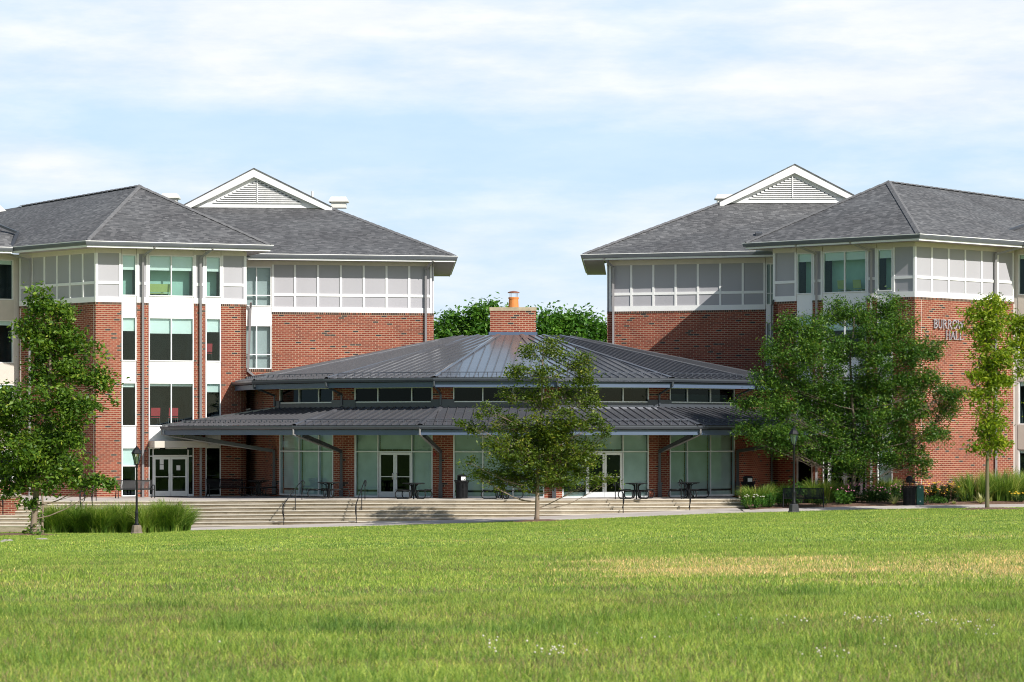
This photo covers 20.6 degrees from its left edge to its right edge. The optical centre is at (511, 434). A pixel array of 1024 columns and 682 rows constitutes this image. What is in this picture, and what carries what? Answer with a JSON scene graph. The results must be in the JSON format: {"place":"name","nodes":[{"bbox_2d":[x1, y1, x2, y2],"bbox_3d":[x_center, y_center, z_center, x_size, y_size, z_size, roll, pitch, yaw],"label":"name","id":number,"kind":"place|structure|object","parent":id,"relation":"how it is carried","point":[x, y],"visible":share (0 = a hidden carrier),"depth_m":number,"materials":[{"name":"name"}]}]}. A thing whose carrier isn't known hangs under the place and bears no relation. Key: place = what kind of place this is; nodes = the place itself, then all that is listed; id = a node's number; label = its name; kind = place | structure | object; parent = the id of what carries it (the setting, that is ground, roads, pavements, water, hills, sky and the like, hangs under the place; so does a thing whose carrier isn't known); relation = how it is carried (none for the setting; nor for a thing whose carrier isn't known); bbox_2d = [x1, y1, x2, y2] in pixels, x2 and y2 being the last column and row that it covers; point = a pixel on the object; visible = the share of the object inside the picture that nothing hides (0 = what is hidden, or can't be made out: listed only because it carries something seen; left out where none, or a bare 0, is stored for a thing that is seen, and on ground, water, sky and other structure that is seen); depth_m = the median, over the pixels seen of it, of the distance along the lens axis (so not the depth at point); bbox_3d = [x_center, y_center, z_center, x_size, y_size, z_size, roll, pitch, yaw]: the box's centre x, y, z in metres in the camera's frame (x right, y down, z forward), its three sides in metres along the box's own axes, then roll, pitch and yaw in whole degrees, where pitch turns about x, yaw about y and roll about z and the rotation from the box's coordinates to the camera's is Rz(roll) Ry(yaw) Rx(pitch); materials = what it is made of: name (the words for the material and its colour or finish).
{"place":"outdoors","nodes":[
{"label":"outdoors","id":0,"kind":"place"},
{"bbox_2d":[69,504,123,532],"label":"ornamental grass","id":1,"kind":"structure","parent":0,"point":[100,521],"depth_m":123.71,"materials":[{"name":"green plant"}]},
{"bbox_2d":[95,500,142,532],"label":"ornamental grass","id":2,"kind":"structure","parent":0,"point":[125,526],"depth_m":124.08,"materials":[{"name":"green plant"}]},
{"bbox_2d":[124,499,180,532],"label":"ornamental grass","id":3,"kind":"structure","parent":0,"point":[148,524],"depth_m":123.61,"materials":[{"name":"green plant"}]},
{"bbox_2d":[22,492,738,500],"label":"terrace","id":4,"kind":"structure","parent":0,"point":[192,498],"depth_m":136.72,"materials":[{"name":"grey concrete"}]},
{"bbox_2d":[0,495,21,514],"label":"garden wall","id":5,"kind":"structure","parent":4,"relation":"on","point":[9,507],"depth_m":132.45,"materials":[{"name":"brick"}]},
{"bbox_2d":[115,480,154,497],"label":"park bench","id":6,"kind":"object","parent":4,"relation":"on","point":[128,485],"visible":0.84,"depth_m":139.69,"materials":[{"name":"black metal"}]},
{"bbox_2d":[206,479,244,496],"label":"park bench","id":7,"kind":"object","parent":4,"relation":"on","point":[222,485],"visible":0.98,"depth_m":142.15,"materials":[{"name":"black metal"}]},
{"bbox_2d":[0,168,457,496],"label":"brick building","id":8,"kind":"structure","parent":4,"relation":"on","point":[254,290],"depth_m":145.07,"materials":[{"name":"red brick"}]},
{"bbox_2d":[0,259,12,299],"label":"window","id":9,"kind":"structure","parent":8,"relation":"in","point":[6,266],"depth_m":147.07,"materials":[{"name":"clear glass"}]},
{"bbox_2d":[0,320,12,362],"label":"window","id":10,"kind":"structure","parent":8,"relation":"in","point":[6,347],"depth_m":147.07,"materials":[{"name":"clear glass"}]},
{"bbox_2d":[121,254,136,295],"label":"window","id":11,"kind":"structure","parent":8,"relation":"in","point":[128,261],"depth_m":142.30,"materials":[{"name":"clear glass"}]},
{"bbox_2d":[121,317,136,360],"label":"window","id":12,"kind":"structure","parent":8,"relation":"in","point":[128,324],"depth_m":142.34,"materials":[{"name":"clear glass"}]},
{"bbox_2d":[121,382,136,425],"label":"window","id":13,"kind":"structure","parent":8,"relation":"in","point":[129,389],"depth_m":143.04,"materials":[{"name":"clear glass"}]},
{"bbox_2d":[121,447,136,495],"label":"window","id":14,"kind":"structure","parent":8,"relation":"in","point":[128,470],"depth_m":142.27,"materials":[{"name":"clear glass"}]},
{"bbox_2d":[150,408,159,424],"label":"chair","id":15,"kind":"object","parent":8,"relation":"in","point":[155,411],"visible":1,"depth_m":143.04,"materials":[{"name":"red plastic"}]},
{"bbox_2d":[154,457,169,495],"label":"door","id":16,"kind":"structure","parent":8,"relation":"in","point":[161,465],"depth_m":142.76,"materials":[{"name":"metal"}]},
{"bbox_2d":[159,284,169,294],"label":"chair","id":17,"kind":"object","parent":8,"relation":"in","point":[165,287],"visible":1,"depth_m":143.01,"materials":[{"name":"plastic"}]},
{"bbox_2d":[148,317,193,361],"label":"window","id":18,"kind":"structure","parent":8,"relation":"in","point":[171,339],"depth_m":143.88,"materials":[{"name":"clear glass"}]},
{"bbox_2d":[148,382,193,425],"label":"window","id":19,"kind":"structure","parent":8,"relation":"in","point":[164,396],"depth_m":145.25,"materials":[{"name":"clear glass"}]},
{"bbox_2d":[149,255,193,296],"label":"window","id":20,"kind":"structure","parent":8,"relation":"in","point":[177,271],"depth_m":143.28,"materials":[{"name":"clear glass"}]},
{"bbox_2d":[170,457,186,495],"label":"door","id":21,"kind":"structure","parent":8,"relation":"in","point":[178,465],"depth_m":143.04,"materials":[{"name":"metal"}]},
{"bbox_2d":[205,256,220,296],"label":"window","id":22,"kind":"structure","parent":8,"relation":"in","point":[212,263],"depth_m":143.81,"materials":[{"name":"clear glass"}]},
{"bbox_2d":[205,318,220,361],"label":"window","id":23,"kind":"structure","parent":8,"relation":"in","point":[212,325],"depth_m":143.81,"materials":[{"name":"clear glass"}]},
{"bbox_2d":[205,383,220,417],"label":"window","id":24,"kind":"structure","parent":8,"relation":"in","point":[212,390],"depth_m":144.37,"materials":[{"name":"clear glass"}]},
{"bbox_2d":[205,447,220,495],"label":"window","id":25,"kind":"structure","parent":8,"relation":"in","point":[212,454],"depth_m":143.67,"materials":[{"name":"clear glass"}]},
{"bbox_2d":[246,325,271,368],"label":"window","id":26,"kind":"structure","parent":8,"relation":"in","point":[261,335],"depth_m":148.84,"materials":[{"name":"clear glass"}]},
{"bbox_2d":[247,266,271,306],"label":"window","id":27,"kind":"structure","parent":8,"relation":"in","point":[259,279],"depth_m":148.81,"materials":[{"name":"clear glass"}]},
{"bbox_2d":[239,480,277,495],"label":"picnic table","id":28,"kind":"object","parent":4,"relation":"on","point":[258,487],"visible":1,"depth_m":138.53,"materials":[{"name":"black metal"}]},
{"bbox_2d":[307,482,349,497],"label":"picnic table","id":29,"kind":"object","parent":4,"relation":"on","point":[328,489],"visible":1,"depth_m":133.54,"materials":[{"name":"black metal"}]},
{"bbox_2d":[395,483,432,498],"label":"picnic table","id":30,"kind":"object","parent":4,"relation":"on","point":[411,491],"visible":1,"depth_m":131.49,"materials":[{"name":"black metal"}]},
{"bbox_2d":[454,474,469,497],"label":"litter bin","id":31,"kind":"object","parent":4,"relation":"on","point":[461,483],"visible":0.99,"depth_m":132.18,"materials":[{"name":"black metal"}]},
{"bbox_2d":[160,291,844,497],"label":"pavilion","id":32,"kind":"structure","parent":4,"relation":"on","point":[349,431],"depth_m":136.13,"materials":[{"name":"metal"}]},
{"bbox_2d":[279,388,332,403],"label":"clerestory window","id":33,"kind":"structure","parent":32,"relation":"in","point":[309,395],"depth_m":138.84,"materials":[{"name":"glass"}]},
{"bbox_2d":[279,429,332,496],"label":"window","id":34,"kind":"structure","parent":32,"relation":"in","point":[317,460],"depth_m":139.08,"materials":[{"name":"glass"}]},
{"bbox_2d":[379,452,394,496],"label":"door","id":35,"kind":"structure","parent":32,"relation":"in","point":[386,459],"depth_m":135.56,"materials":[{"name":"metal"}]},
{"bbox_2d":[354,387,432,402],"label":"clerestory window","id":36,"kind":"structure","parent":32,"relation":"in","point":[397,394],"depth_m":135.36,"materials":[{"name":"glass"}]},
{"bbox_2d":[354,429,432,497],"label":"window","id":37,"kind":"structure","parent":32,"relation":"in","point":[369,446],"depth_m":135.69,"materials":[{"name":"glass"}]},
{"bbox_2d":[395,452,410,496],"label":"door","id":38,"kind":"structure","parent":32,"relation":"in","point":[402,459],"depth_m":135.16,"materials":[{"name":"metal"}]},
{"bbox_2d":[453,387,543,401],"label":"clerestory window","id":39,"kind":"structure","parent":32,"relation":"in","point":[460,394],"depth_m":134.14,"materials":[{"name":"glass"}]},
{"bbox_2d":[453,429,543,497],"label":"window","id":40,"kind":"structure","parent":32,"relation":"in","point":[463,447],"depth_m":134.30,"materials":[{"name":"glass"}]},
{"bbox_2d":[587,452,604,496],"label":"door","id":41,"kind":"structure","parent":32,"relation":"in","point":[600,492],"depth_m":134.70,"materials":[{"name":"metal"}]},
{"bbox_2d":[562,429,648,497],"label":"window","id":42,"kind":"structure","parent":32,"relation":"in","point":[634,448],"depth_m":135.39,"materials":[{"name":"glass"}]},
{"bbox_2d":[563,387,648,402],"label":"clerestory window","id":43,"kind":"structure","parent":32,"relation":"in","point":[612,394],"depth_m":135.06,"materials":[{"name":"glass"}]},
{"bbox_2d":[604,452,621,496],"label":"door","id":44,"kind":"structure","parent":32,"relation":"in","point":[615,461],"depth_m":134.96,"materials":[{"name":"metal"}]},
{"bbox_2d":[670,388,734,402],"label":"clerestory window","id":45,"kind":"structure","parent":32,"relation":"in","point":[677,395],"depth_m":137.69,"materials":[{"name":"glass"}]},
{"bbox_2d":[670,429,734,496],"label":"window","id":46,"kind":"structure","parent":32,"relation":"in","point":[719,451],"depth_m":138.03,"materials":[{"name":"glass"}]},
{"bbox_2d":[481,483,523,498],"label":"picnic table","id":47,"kind":"object","parent":4,"relation":"on","point":[502,495],"visible":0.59,"depth_m":131.14,"materials":[{"name":"black metal"}]},
{"bbox_2d":[618,483,654,498],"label":"picnic table","id":48,"kind":"object","parent":4,"relation":"on","point":[638,492],"visible":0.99,"depth_m":131.48,"materials":[{"name":"black metal"}]},
{"bbox_2d":[668,482,708,497],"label":"picnic table","id":49,"kind":"object","parent":4,"relation":"on","point":[689,489],"visible":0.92,"depth_m":132.92,"materials":[{"name":"black metal"}]},
{"bbox_2d":[0,573,1023,667],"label":"tall grass","id":50,"kind":"structure","parent":0,"point":[999,603],"depth_m":26.08,"materials":[{"name":"green plant"}]},
{"bbox_2d":[0,445,1023,681],"bbox_3d":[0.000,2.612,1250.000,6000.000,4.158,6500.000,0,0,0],"label":"lawn ground","id":51,"kind":"structure","parent":0,"point":[946,522],"depth_m":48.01,"materials":[{"name":"green plant"}]},
{"bbox_2d":[0,533,55,535],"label":"mulch ring","id":52,"kind":"object","parent":51,"relation":"on","point":[1,534],"visible":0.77,"depth_m":113.59,"materials":[{"name":"brown soil"}]},
{"bbox_2d":[0,280,130,534],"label":"oak tree","id":53,"kind":"object","parent":52,"relation":"on","point":[44,345],"visible":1,"depth_m":113.51,"materials":[{"name":"green plant"}]},
{"bbox_2d":[18,415,93,532],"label":"sapling","id":54,"kind":"object","parent":51,"relation":"on","point":[43,508],"visible":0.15,"depth_m":121.43,"materials":[{"name":"green plant"}]},
{"bbox_2d":[37,504,76,532],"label":"ornamental grass","id":55,"kind":"object","parent":51,"relation":"on","point":[54,526],"depth_m":123.82,"materials":[{"name":"green plant"}]},
{"bbox_2d":[51,502,98,532],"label":"ornamental grass","id":56,"kind":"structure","parent":51,"relation":"on","point":[73,517],"depth_m":123.83,"materials":[{"name":"green plant"}]},
{"bbox_2d":[131,445,142,533],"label":"street lamp","id":57,"kind":"object","parent":51,"relation":"on","point":[136,527],"visible":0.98,"depth_m":120.44,"materials":[{"name":"black metal"}]},
{"bbox_2d":[143,497,206,531],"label":"ornamental grass","id":58,"kind":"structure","parent":51,"relation":"on","point":[183,522],"depth_m":123.90,"materials":[{"name":"green plant"}]},
{"bbox_2d":[0,498,744,531],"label":"concrete steps","id":59,"kind":"structure","parent":51,"relation":"on","point":[224,513],"depth_m":130.49,"materials":[{"name":"beige concrete"}]},
{"bbox_2d":[282,480,304,524],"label":"handrail","id":60,"kind":"object","parent":59,"relation":"on","point":[295,499],"visible":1,"depth_m":130.86,"materials":[{"name":"black metal"}]},
{"bbox_2d":[434,292,508,339],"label":"background tree","id":61,"kind":"object","parent":51,"relation":"on","point":[476,320],"visible":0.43,"depth_m":204.60,"materials":[{"name":"green plant"}]},
{"bbox_2d":[449,334,624,518],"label":"broadleaf tree","id":62,"kind":"object","parent":51,"relation":"on","point":[544,440],"visible":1,"depth_m":121.78,"materials":[{"name":"green plant"}]},
{"bbox_2d":[526,300,606,341],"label":"background tree","id":63,"kind":"object","parent":51,"relation":"on","point":[581,324],"visible":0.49,"depth_m":199.07,"materials":[{"name":"green plant"}]},
{"bbox_2d":[218,611,994,657],"bbox_3d":[2.013,1.715,24.429,4.414,0.149,8.482,0,0,38],"label":"clover","id":64,"kind":"object","parent":51,"relation":"on","point":[750,618],"visible":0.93,"depth_m":23.96,"materials":[{"name":"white plant"}]},
{"bbox_2d":[788,427,799,512],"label":"street lamp","id":65,"kind":"object","parent":51,"relation":"on","point":[793,507],"visible":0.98,"depth_m":123.44,"materials":[{"name":"black metal"}]},
{"bbox_2d":[580,164,1023,494],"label":"brick building","id":66,"kind":"structure","parent":51,"relation":"on","point":[796,238],"depth_m":143.45,"materials":[{"name":"red brick"}]},
{"bbox_2d":[766,322,770,365],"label":"window","id":67,"kind":"structure","parent":66,"relation":"in","point":[768,326],"depth_m":147.76,"materials":[{"name":"clear glass"}]},
{"bbox_2d":[766,263,772,304],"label":"window","id":68,"kind":"structure","parent":66,"relation":"in","point":[769,266],"depth_m":147.72,"materials":[{"name":"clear glass"}]},
{"bbox_2d":[797,253,811,294],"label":"window","id":69,"kind":"structure","parent":66,"relation":"in","point":[804,260],"depth_m":143.00,"materials":[{"name":"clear glass"}]},
{"bbox_2d":[797,445,812,487],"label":"window","id":70,"kind":"structure","parent":66,"relation":"in","point":[803,472],"depth_m":142.44,"materials":[{"name":"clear glass"}]},
{"bbox_2d":[829,452,844,485],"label":"door","id":71,"kind":"structure","parent":66,"relation":"in","point":[840,479],"depth_m":141.23,"materials":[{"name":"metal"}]},
{"bbox_2d":[823,317,866,357],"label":"window","id":72,"kind":"structure","parent":66,"relation":"in","point":[843,329],"depth_m":141.82,"materials":[{"name":"clear glass"}]},
{"bbox_2d":[823,250,879,293],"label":"window","id":73,"kind":"structure","parent":66,"relation":"in","point":[848,266],"depth_m":141.51,"materials":[{"name":"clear glass"}]},
{"bbox_2d":[845,457,860,494],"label":"door","id":74,"kind":"structure","parent":66,"relation":"in","point":[850,478],"depth_m":140.47,"materials":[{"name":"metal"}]},
{"bbox_2d":[877,248,892,290],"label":"window","id":75,"kind":"structure","parent":66,"relation":"in","point":[886,255],"depth_m":139.89,"materials":[{"name":"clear glass"}]},
{"bbox_2d":[877,448,892,483],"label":"window","id":76,"kind":"structure","parent":66,"relation":"in","point":[887,476],"depth_m":139.47,"materials":[{"name":"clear glass"}]},
{"bbox_2d":[1018,254,1023,294],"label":"window","id":77,"kind":"structure","parent":66,"relation":"in","point":[1020,256],"depth_m":143.67,"materials":[{"name":"clear glass"}]},
{"bbox_2d":[1018,381,1023,423],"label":"window","id":78,"kind":"structure","parent":66,"relation":"in","point":[1021,383],"depth_m":143.67,"materials":[{"name":"clear glass"}]},
{"bbox_2d":[1018,449,1023,474],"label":"window","id":79,"kind":"structure","parent":66,"relation":"in","point":[1020,451],"depth_m":143.67,"materials":[{"name":"clear glass"}]},
{"bbox_2d":[962,507,1018,509],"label":"mulch ring","id":80,"kind":"object","parent":51,"relation":"on","point":[996,508],"visible":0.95,"depth_m":120.27,"materials":[{"name":"brown soil"}]},
{"bbox_2d":[951,292,1022,506],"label":"young tree","id":81,"kind":"object","parent":80,"relation":"on","point":[990,377],"visible":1,"depth_m":120.79,"materials":[{"name":"green plant"}]},
{"bbox_2d":[1002,308,1023,416],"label":"young tree","id":82,"kind":"object","parent":51,"relation":"on","point":[1017,341],"visible":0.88,"depth_m":122.88,"materials":[{"name":"green plant"}]},
{"bbox_2d":[0,0,1023,424],"label":"sky","id":83,"kind":"structure","parent":0,"point":[517,140],"materials":[{"name":"white"}]},
{"bbox_2d":[191,504,1023,530],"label":"path","id":84,"kind":"structure","parent":0,"point":[655,513],"depth_m":127.66,"materials":[{"name":"beige concrete"}]},
{"bbox_2d":[727,483,779,503],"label":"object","id":85,"kind":"object","parent":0,"point":[749,491],"depth_m":131.41,"materials":[{"name":"green plant"}]},
{"bbox_2d":[754,481,796,502],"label":"ornamental grass","id":86,"kind":"object","parent":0,"point":[781,486],"depth_m":132.57,"materials":[{"name":"green plant"}]},
{"bbox_2d":[796,478,845,502],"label":"ornamental grass","id":87,"kind":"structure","parent":0,"point":[829,488],"depth_m":131.03,"materials":[{"name":"green plant"}]},
{"bbox_2d":[819,478,859,500],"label":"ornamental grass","id":88,"kind":"object","parent":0,"point":[843,488],"depth_m":132.41,"materials":[{"name":"green plant"}]},
{"bbox_2d":[737,495,1023,509],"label":"mulch bed","id":89,"kind":"object","parent":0,"point":[802,504],"visible":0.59,"depth_m":129.24,"materials":[{"name":"brown soil"}]},
{"bbox_2d":[741,476,754,492],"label":"litter bin","id":90,"kind":"object","parent":89,"relation":"on","point":[749,481],"visible":0.45,"depth_m":134.30,"materials":[{"name":"black metal"}]},
{"bbox_2d":[740,494,764,507],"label":"flowering plant","id":91,"kind":"object","parent":89,"relation":"on","point":[756,504],"visible":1,"depth_m":128.48,"materials":[{"name":"green plant"}]},
{"bbox_2d":[758,491,776,506],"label":"leafy plant","id":92,"kind":"object","parent":89,"relation":"on","point":[765,502],"visible":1,"depth_m":128.68,"materials":[{"name":"green plant"}]},
{"bbox_2d":[773,488,791,505],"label":"leafy plant","id":93,"kind":"object","parent":89,"relation":"on","point":[780,500],"visible":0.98,"depth_m":129.17,"materials":[{"name":"green plant"}]},
{"bbox_2d":[783,478,805,503],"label":"leafy plant","id":94,"kind":"object","parent":89,"relation":"on","point":[796,495],"visible":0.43,"depth_m":130.58,"materials":[{"name":"green plant"}]},
{"bbox_2d":[783,488,823,507],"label":"park bench","id":95,"kind":"object","parent":89,"relation":"on","point":[808,493],"visible":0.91,"depth_m":128.73,"materials":[{"name":"black metal"}]},
{"bbox_2d":[833,487,854,503],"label":"flowering plant","id":96,"kind":"object","parent":89,"relation":"on","point":[846,499],"visible":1,"depth_m":129.25,"materials":[{"name":"green plant"}]},
{"bbox_2d":[723,286,969,501],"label":"locust tree","id":97,"kind":"object","parent":89,"relation":"on","point":[837,436],"visible":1,"depth_m":130.65,"materials":[{"name":"green plant"}]},
{"bbox_2d":[845,482,867,502],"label":"flowering plant","id":98,"kind":"object","parent":89,"relation":"on","point":[855,491],"visible":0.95,"depth_m":130.28,"materials":[{"name":"green plant"}]},
{"bbox_2d":[848,484,884,502],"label":"flowering plant","id":99,"kind":"object","parent":89,"relation":"on","point":[870,493],"visible":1,"depth_m":130.12,"materials":[{"name":"green plant"}]},
{"bbox_2d":[873,483,902,501],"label":"flowering plant","id":100,"kind":"object","parent":89,"relation":"on","point":[885,497],"visible":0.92,"depth_m":130.40,"materials":[{"name":"green plant"}]},
{"bbox_2d":[901,476,916,504],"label":"litter bin","id":101,"kind":"object","parent":89,"relation":"on","point":[909,494],"visible":1,"depth_m":128.54,"materials":[{"name":"black metal"}]},
{"bbox_2d":[915,485,923,504],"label":"utility box","id":102,"kind":"object","parent":89,"relation":"on","point":[920,495],"visible":1,"depth_m":128.95,"materials":[{"name":"green plastic"}]},
{"bbox_2d":[912,481,949,499],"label":"flowering plant","id":103,"kind":"object","parent":89,"relation":"on","point":[928,492],"visible":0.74,"depth_m":130.81,"materials":[{"name":"green plant"}]},
{"bbox_2d":[924,496,946,502],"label":"leafy plant","id":104,"kind":"object","parent":89,"relation":"on","point":[936,499],"visible":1,"depth_m":129.27,"materials":[{"name":"green plant"}]},
{"bbox_2d":[930,481,957,500],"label":"flowering plant","id":105,"kind":"object","parent":89,"relation":"on","point":[948,493],"visible":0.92,"depth_m":130.73,"materials":[{"name":"green plant"}]},
{"bbox_2d":[954,488,973,501],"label":"flowering plant","id":106,"kind":"object","parent":89,"relation":"on","point":[959,498],"visible":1,"depth_m":130.00,"materials":[{"name":"green plant"}]},
{"bbox_2d":[862,476,905,499],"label":"ornamental grass","id":107,"kind":"object","parent":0,"point":[883,483],"depth_m":133.66,"materials":[{"name":"green plant"}]},
{"bbox_2d":[944,469,1004,500],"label":"ornamental grass","id":108,"kind":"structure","parent":0,"point":[968,484],"depth_m":130.30,"materials":[{"name":"green plant"}]},
{"bbox_2d":[967,465,1023,500],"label":"ornamental grass","id":109,"kind":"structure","parent":0,"point":[1002,493],"depth_m":130.10,"materials":[{"name":"green plant"}]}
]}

